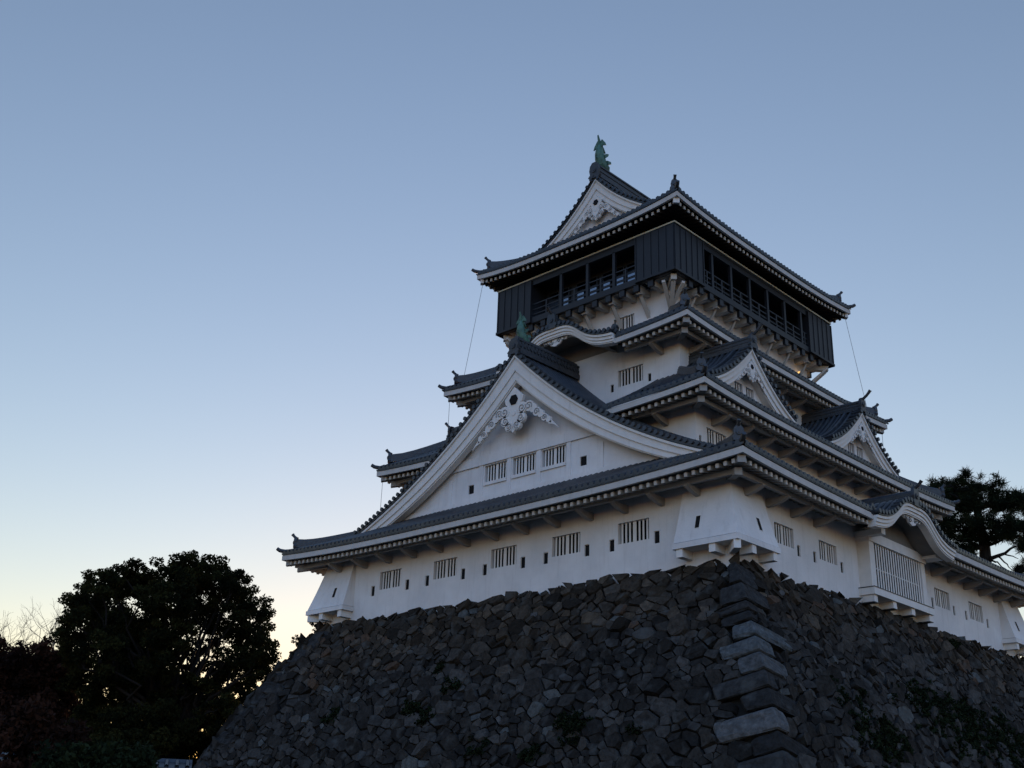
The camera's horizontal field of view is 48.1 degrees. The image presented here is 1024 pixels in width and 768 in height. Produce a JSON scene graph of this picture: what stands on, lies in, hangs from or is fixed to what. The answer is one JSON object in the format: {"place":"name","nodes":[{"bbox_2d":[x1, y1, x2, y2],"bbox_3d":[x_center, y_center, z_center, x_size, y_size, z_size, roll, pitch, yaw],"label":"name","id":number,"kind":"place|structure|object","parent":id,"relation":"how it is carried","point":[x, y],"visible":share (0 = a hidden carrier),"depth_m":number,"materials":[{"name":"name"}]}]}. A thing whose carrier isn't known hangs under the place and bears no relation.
{"place":"outdoors","nodes":[
{"label":"outdoors","id":0,"kind":"place"},
{"bbox_2d":[0,752,191,767],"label":"garden wall","id":1,"kind":"structure","parent":0,"point":[173,763],"depth_m":30.90,"materials":[{"name":"white paint"}]},
{"bbox_2d":[0,0,1023,757],"label":"sky","id":2,"kind":"structure","parent":0,"point":[241,241],"materials":[{"name":"blue"}]},
{"label":"ground","id":3,"kind":"structure","parent":0,"visible":0},
{"bbox_2d":[0,607,54,651],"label":"bare tree","id":4,"kind":"object","parent":3,"relation":"on","point":[17,628],"visible":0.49,"depth_m":89.30,"materials":[{"name":"brown plant"}]},
{"bbox_2d":[3,597,73,650],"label":"bare tree","id":5,"kind":"object","parent":3,"relation":"on","point":[44,626],"visible":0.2,"depth_m":88.50,"materials":[{"name":"brown plant"}]},
{"bbox_2d":[0,634,86,748],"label":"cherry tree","id":6,"kind":"object","parent":3,"relation":"on","point":[25,674],"visible":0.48,"depth_m":78.44,"materials":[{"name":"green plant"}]},
{"bbox_2d":[0,694,92,767],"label":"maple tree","id":7,"kind":"object","parent":3,"relation":"on","point":[27,727],"visible":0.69,"depth_m":23.98,"materials":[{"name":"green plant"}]},
{"bbox_2d":[27,736,161,767],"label":"evergreen shrub","id":8,"kind":"object","parent":3,"relation":"on","point":[111,753],"visible":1,"depth_m":22.83,"materials":[{"name":"green plant"}]},
{"bbox_2d":[50,549,281,767],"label":"evergreen tree","id":9,"kind":"object","parent":3,"relation":"on","point":[172,712],"visible":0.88,"depth_m":74.61,"materials":[{"name":"green plant"}]},
{"bbox_2d":[193,551,1023,767],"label":"stone base","id":10,"kind":"object","parent":3,"relation":"on","point":[709,664],"visible":0.95,"depth_m":46.88,"materials":[{"name":"grey stone"}]},
{"bbox_2d":[291,635,298,646],"bbox_3d":[-11.589,13.923,61.976,0.801,0.718,0.682,-18,-30,40],"label":"shrub","id":11,"kind":"object","parent":10,"relation":"on","point":[295,639],"visible":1,"depth_m":61.97,"materials":[{"name":"green plant"}]},
{"bbox_2d":[309,622,317,631],"bbox_3d":[-10.626,13.252,62.319,0.703,0.758,0.855,-18,-30,40],"label":"shrub","id":12,"kind":"object","parent":10,"relation":"on","point":[312,625],"visible":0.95,"depth_m":62.30,"materials":[{"name":"green plant"}]},
{"bbox_2d":[433,659,461,693],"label":"weeds","id":13,"kind":"object","parent":10,"relation":"on","point":[455,685],"visible":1,"depth_m":50.36,"materials":[{"name":"green plant"}]},
{"bbox_2d":[320,699,642,763],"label":"weeds","id":14,"kind":"object","parent":10,"relation":"on","point":[526,755],"visible":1,"depth_m":46.79,"materials":[{"name":"green plant"}]},
{"bbox_2d":[552,706,593,745],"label":"weeds","id":15,"kind":"object","parent":10,"relation":"on","point":[577,724],"visible":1,"depth_m":43.54,"materials":[{"name":"green plant"}]},
{"bbox_2d":[276,135,1023,658],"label":"castle keep","id":16,"kind":"structure","parent":10,"relation":"on","point":[646,395],"depth_m":58.12,"materials":[{"name":"white paint"}]},
{"bbox_2d":[382,569,401,588],"bbox_3d":[-6.180,10.199,59.725,1.720,0.970,0.200,-18,-30,40],"label":"window","id":17,"kind":"structure","parent":16,"relation":"in","point":[392,579],"depth_m":59.76,"materials":[{"name":"white wood"}]},
{"bbox_2d":[436,558,456,578],"bbox_3d":[-3.182,9.209,57.063,1.720,0.970,0.200,-18,-30,40],"label":"window","id":18,"kind":"structure","parent":16,"relation":"in","point":[448,568],"depth_m":57.08,"materials":[{"name":"white wood"}]},
{"bbox_2d":[494,545,516,567],"bbox_3d":[-0.264,8.246,54.472,1.720,0.970,0.200,-18,-30,40],"label":"window","id":19,"kind":"structure","parent":16,"relation":"in","point":[506,556],"depth_m":54.46,"materials":[{"name":"white wood"}]},
{"bbox_2d":[555,532,579,556],"bbox_3d":[2.575,7.309,51.951,1.720,0.970,0.200,-18,-30,40],"label":"window","id":20,"kind":"structure","parent":16,"relation":"in","point":[568,544],"depth_m":51.97,"materials":[{"name":"white wood"}]},
{"bbox_2d":[616,314,633,330],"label":"window","id":21,"kind":"structure","parent":16,"relation":"in","point":[627,322],"depth_m":63.26,"materials":[{"name":"white wood"}]},
{"bbox_2d":[621,365,642,386],"bbox_3d":[6.281,-0.376,59.649,1.660,0.970,0.200,-18,-30,40],"label":"window","id":22,"kind":"structure","parent":16,"relation":"in","point":[630,376],"depth_m":59.66,"materials":[{"name":"white wood"}]},
{"bbox_2d":[622,519,648,543],"bbox_3d":[5.355,6.391,49.482,1.720,0.970,0.200,-18,-30,40],"label":"window","id":23,"kind":"structure","parent":16,"relation":"in","point":[635,531],"depth_m":49.47,"materials":[{"name":"white wood"}]},
{"bbox_2d":[706,428,722,444],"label":"window","id":24,"kind":"structure","parent":16,"relation":"in","point":[712,438],"depth_m":53.62,"materials":[{"name":"white wood"}]},
{"bbox_2d":[774,523,790,547],"bbox_3d":[11.438,6.486,48.944,0.200,0.920,1.600,-18,-30,40],"label":"window","id":25,"kind":"structure","parent":16,"relation":"in","point":[781,534],"depth_m":48.99,"materials":[{"name":"white wood"}]},
{"bbox_2d":[819,541,833,563],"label":"window","id":26,"kind":"structure","parent":16,"relation":"in","point":[824,550],"depth_m":51.44,"materials":[{"name":"white wood"}]},
{"bbox_2d":[854,528,942,623],"bbox_3d":[18.598,9.243,54.617,1.380,3.340,6.450,-18,-30,40],"label":"bay window","id":27,"kind":"structure","parent":16,"relation":"in","point":[891,574],"depth_m":54.20,"materials":[{"name":"white paint"}]},
{"bbox_2d":[934,589,947,609],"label":"window","id":28,"kind":"structure","parent":16,"relation":"in","point":[940,600],"depth_m":59.15,"materials":[{"name":"white wood"}]},
{"bbox_2d":[969,602,980,621],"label":"window","id":29,"kind":"structure","parent":16,"relation":"in","point":[973,609],"depth_m":61.91,"materials":[{"name":"white wood"}]},
{"bbox_2d":[824,675,873,715],"bbox_3d":[12.646,11.713,43.139,0.918,1.468,3.179,-18,-30,40],"label":"ivy","id":30,"kind":"object","parent":10,"relation":"attached to","point":[861,691],"visible":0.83,"depth_m":43.01,"materials":[{"name":"green plant"}]},
{"bbox_2d":[848,709,914,767],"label":"ivy","id":31,"kind":"object","parent":10,"relation":"attached to","point":[891,739],"visible":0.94,"depth_m":42.45,"materials":[{"name":"green plant"}]},
{"bbox_2d":[947,638,961,648],"bbox_3d":[22.129,12.998,57.354,0.650,0.721,1.558,-18,-30,40],"label":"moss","id":32,"kind":"object","parent":10,"relation":"on","point":[954,642],"visible":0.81,"depth_m":57.28,"materials":[{"name":"green plant"}]},
{"bbox_2d":[889,677,1023,767],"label":"ivy","id":33,"kind":"object","parent":10,"relation":"attached to","point":[965,709],"visible":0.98,"depth_m":49.73,"materials":[{"name":"green plant"}]},
{"bbox_2d":[925,467,1023,569],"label":"pine tree","id":34,"kind":"object","parent":3,"relation":"on","point":[975,527],"visible":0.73,"depth_m":78.84,"materials":[{"name":"green plant"}]},
{"bbox_2d":[1000,506,1023,573],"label":"pine tree","id":35,"kind":"object","parent":3,"relation":"on","point":[1018,568],"visible":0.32,"depth_m":86.04,"materials":[{"name":"green plant"}]}
]}

